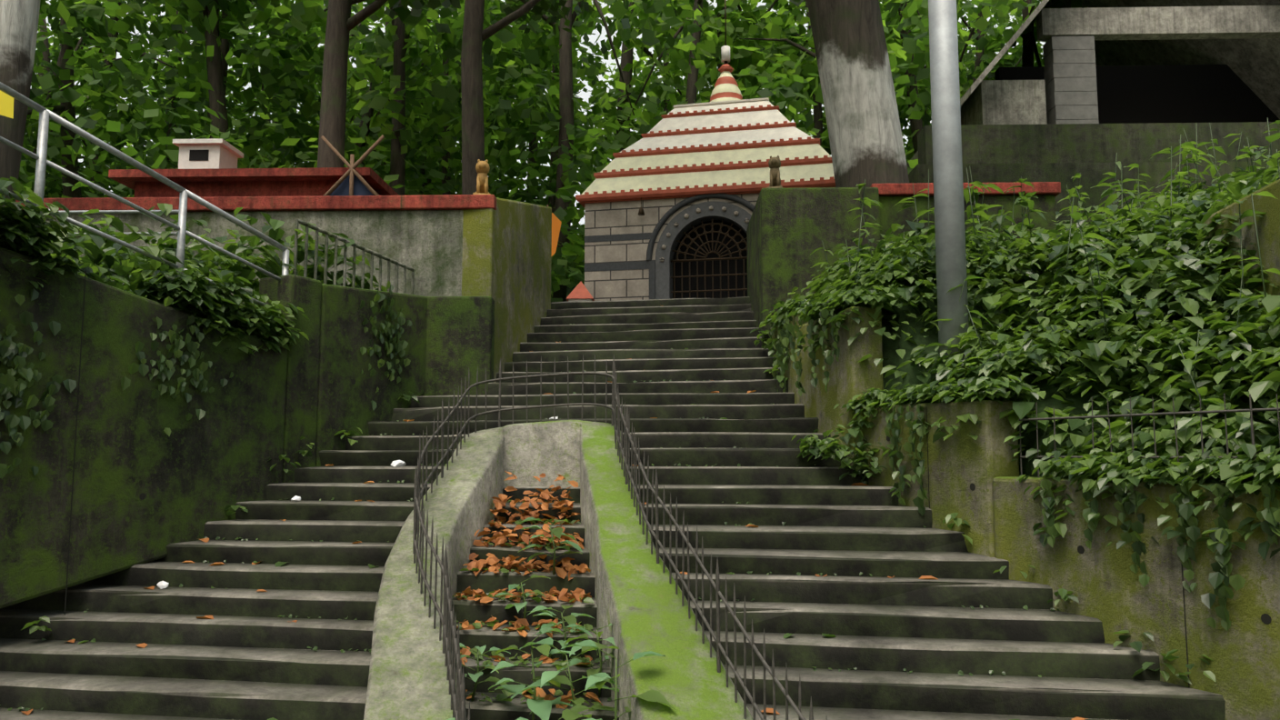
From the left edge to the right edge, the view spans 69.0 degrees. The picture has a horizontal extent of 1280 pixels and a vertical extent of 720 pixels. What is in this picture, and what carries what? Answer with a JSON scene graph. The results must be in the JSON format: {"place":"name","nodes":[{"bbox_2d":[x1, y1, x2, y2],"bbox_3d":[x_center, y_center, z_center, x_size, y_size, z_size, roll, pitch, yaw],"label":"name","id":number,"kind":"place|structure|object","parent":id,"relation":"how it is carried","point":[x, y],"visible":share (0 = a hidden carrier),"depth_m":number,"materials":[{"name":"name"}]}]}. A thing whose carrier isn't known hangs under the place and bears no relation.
{"place":"outdoors","nodes":[
{"label":"outdoors","id":0,"kind":"place"},
{"bbox_2d":[0,0,40,206],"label":"tree","id":1,"kind":"object","parent":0,"point":[18,25],"visible":0.64,"depth_m":9.71,"materials":[{"name":"grey plant"}]},
{"bbox_2d":[317,0,559,167],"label":"tree","id":2,"kind":"object","parent":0,"point":[341,22],"depth_m":18.66,"materials":[{"name":"plant"}]},
{"bbox_2d":[410,0,630,194],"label":"tree","id":3,"kind":"object","parent":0,"point":[475,35],"depth_m":16.73,"materials":[{"name":"plant"}]},
{"bbox_2d":[30,0,1045,234],"label":"sky","id":4,"kind":"structure","parent":0,"point":[593,38],"materials":[{"name":"white"}]},
{"bbox_2d":[446,500,676,719],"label":"planter plants","id":5,"kind":"object","parent":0,"point":[541,707],"visible":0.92,"depth_m":5.47,"materials":[{"name":"green plant"}]},
{"bbox_2d":[564,250,584,301],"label":"forest floor terrain","id":6,"kind":"structure","parent":0,"point":[569,290],"depth_m":26.72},
{"bbox_2d":[18,0,1104,301],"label":"forest","id":7,"kind":"object","parent":6,"relation":"on","point":[516,64],"depth_m":24.70,"materials":[{"name":"green plant"}]},
{"bbox_2d":[908,121,1279,231],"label":"wall","id":8,"kind":"structure","parent":6,"relation":"on","point":[1063,154],"depth_m":19.13,"materials":[{"name":"concrete"}]},
{"bbox_2d":[906,0,1279,167],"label":"hill building","id":9,"kind":"structure","parent":8,"relation":"on","point":[1189,61],"depth_m":21.23,"materials":[{"name":"paint"}]},
{"bbox_2d":[0,296,1225,719],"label":"staircase","id":10,"kind":"structure","parent":0,"point":[245,653],"depth_m":6.64,"materials":[{"name":"concrete"}]},
{"bbox_2d":[0,246,494,609],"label":"retaining wall","id":11,"kind":"structure","parent":10,"relation":"on","point":[190,478],"depth_m":7.55,"materials":[{"name":"concrete"}]},
{"bbox_2d":[293,218,414,294],"bbox_3d":[-2.934,-0.982,9.715,0.040,0.631,1.697,-3,-7,27],"label":"baluster railing","id":12,"kind":"object","parent":11,"relation":"on","point":[307,225],"visible":0.81,"depth_m":9.53,"materials":[{"name":"grey metal"}]},
{"bbox_2d":[461,197,551,382],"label":"gate wall","id":13,"kind":"structure","parent":11,"relation":"on","point":[506,255],"depth_m":11.20,"materials":[{"name":"green concrete"}]},
{"bbox_2d":[546,204,561,256],"bbox_3d":[-1.503,-1.617,16.177,0.267,2.200,0.040,0,-6,2],"label":"orange flag","id":14,"kind":"object","parent":13,"relation":"attached to","point":[556,222],"visible":0.4,"depth_m":16.25,"materials":[{"name":"orange fabric"}]},
{"bbox_2d":[108,138,399,197],"bbox_3d":[-6.919,-2.087,18.133,4.600,3.530,4.100,0,-6,2],"label":"red roof hut","id":15,"kind":"object","parent":10,"relation":"on","point":[207,167],"visible":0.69,"depth_m":16.46,"materials":[{"name":"white paint"}]},
{"bbox_2d":[15,194,496,309],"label":"boundary wall","id":16,"kind":"structure","parent":10,"relation":"on","point":[422,235],"depth_m":10.67,"materials":[{"name":"red paint"}]},
{"bbox_2d":[472,159,490,194],"bbox_3d":[-1.846,-2.096,10.921,0.200,0.472,0.371,1,-6,-8],"label":"lion statue","id":17,"kind":"object","parent":16,"relation":"on","point":[482,168],"visible":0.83,"depth_m":10.80,"materials":[{"name":"paint"}]},
{"bbox_2d":[320,134,384,195],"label":"crossed wooden poles","id":18,"kind":"object","parent":10,"relation":"on","point":[351,181],"visible":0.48,"depth_m":16.05,"materials":[{"name":"brown wood"}]},
{"bbox_2d":[156,416,558,589],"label":"litter","id":19,"kind":"object","parent":10,"relation":"on","point":[161,585],"visible":0.44,"depth_m":8.17,"materials":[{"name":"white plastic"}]},
{"bbox_2d":[0,305,1088,719],"bbox_3d":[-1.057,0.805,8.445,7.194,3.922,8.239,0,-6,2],"label":"fallen leaves","id":20,"kind":"object","parent":10,"relation":"on","point":[495,565],"visible":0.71,"depth_m":6.88,"materials":[{"name":"orange plant"}]},
{"bbox_2d":[363,420,752,719],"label":"planter curb","id":21,"kind":"structure","parent":10,"relation":"on","point":[640,608],"depth_m":5.89,"materials":[{"name":"grey concrete"}]},
{"bbox_2d":[412,354,827,719],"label":"metal railing","id":22,"kind":"object","parent":21,"relation":"on","point":[451,651],"visible":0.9,"depth_m":5.81,"materials":[{"name":"black metal"}]},
{"bbox_2d":[565,281,594,301],"bbox_3d":[-0.943,-0.956,14.867,0.440,0.620,0.440,0,-6,2],"label":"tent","id":23,"kind":"object","parent":10,"relation":"on","point":[579,292],"visible":0.46,"depth_m":14.70,"materials":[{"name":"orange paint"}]},
{"bbox_2d":[0,280,1216,684],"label":"climbing plants","id":24,"kind":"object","parent":10,"relation":"on","point":[9,383],"visible":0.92,"depth_m":7.47,"materials":[{"name":"green plant"}]},
{"bbox_2d":[575,0,835,300],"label":"temple","id":25,"kind":"structure","parent":10,"relation":"on","point":[667,202],"depth_m":15.53,"materials":[{"name":"stone"}]},
{"bbox_2d":[746,187,879,348],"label":"gate wall","id":26,"kind":"structure","parent":10,"relation":"on","point":[788,230],"depth_m":11.05,"materials":[{"name":"concrete"}]},
{"bbox_2d":[766,155,782,188],"bbox_3d":[1.653,-2.258,11.394,0.190,0.448,0.353,-1,-6,12],"label":"lion statue","id":27,"kind":"object","parent":26,"relation":"on","point":[775,164],"visible":0.85,"depth_m":11.28,"materials":[{"name":"beige stone"}]},
{"bbox_2d":[870,181,1060,288],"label":"boundary wall","id":28,"kind":"structure","parent":10,"relation":"on","point":[891,195],"depth_m":11.21,"materials":[{"name":"red paint"}]},
{"bbox_2d":[770,306,1279,719],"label":"retaining wall","id":29,"kind":"structure","parent":10,"relation":"on","point":[997,508],"depth_m":5.92,"materials":[{"name":"concrete"}]},
{"bbox_2d":[1019,393,1279,480],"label":"metal fence","id":30,"kind":"object","parent":29,"relation":"on","point":[1174,413],"depth_m":5.64,"materials":[{"name":"metal"}]},
{"bbox_2d":[64,270,1271,687],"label":"wall weep holes","id":31,"kind":"object","parent":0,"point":[1265,617],"depth_m":6.80,"materials":[{"name":"black"}]},
{"bbox_2d":[789,0,909,187],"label":"tree","id":32,"kind":"object","parent":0,"point":[863,123],"depth_m":12.98,"materials":[{"name":"white plant"}]},
{"bbox_2d":[880,276,1279,478],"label":"bank soil","id":33,"kind":"structure","parent":0,"point":[890,346],"depth_m":7.25,"materials":[{"name":"brown soil"}]},
{"bbox_2d":[928,0,969,381],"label":"steel pole","id":34,"kind":"object","parent":33,"relation":"on","point":[949,220],"visible":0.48,"depth_m":7.92,"materials":[{"name":"grey metal"}]},
{"bbox_2d":[759,117,1279,630],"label":"bank plants","id":35,"kind":"object","parent":33,"relation":"on","point":[1159,254],"visible":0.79,"depth_m":6.92,"materials":[{"name":"green plant"}]},
{"bbox_2d":[1202,179,1279,365],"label":"wall","id":36,"kind":"structure","parent":33,"relation":"on","point":[1268,226],"depth_m":6.63,"materials":[{"name":"concrete"}]},
{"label":"terrace soil","id":37,"kind":"structure","parent":0,"visible":0},
{"bbox_2d":[0,81,289,308],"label":"steel railing","id":38,"kind":"object","parent":37,"relation":"on","point":[45,115],"visible":0.65,"depth_m":7.54,"materials":[{"name":"silver metal"}]},
{"bbox_2d":[0,90,13,118],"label":"yellow sign","id":39,"kind":"object","parent":38,"relation":"attached to","point":[6,105],"visible":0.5,"depth_m":6.84,"materials":[{"name":"yellow"}]},
{"bbox_2d":[0,176,387,358],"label":"terrace plants","id":40,"kind":"object","parent":37,"relation":"on","point":[192,291],"visible":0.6,"depth_m":8.10,"materials":[{"name":"green plant"}]}
]}

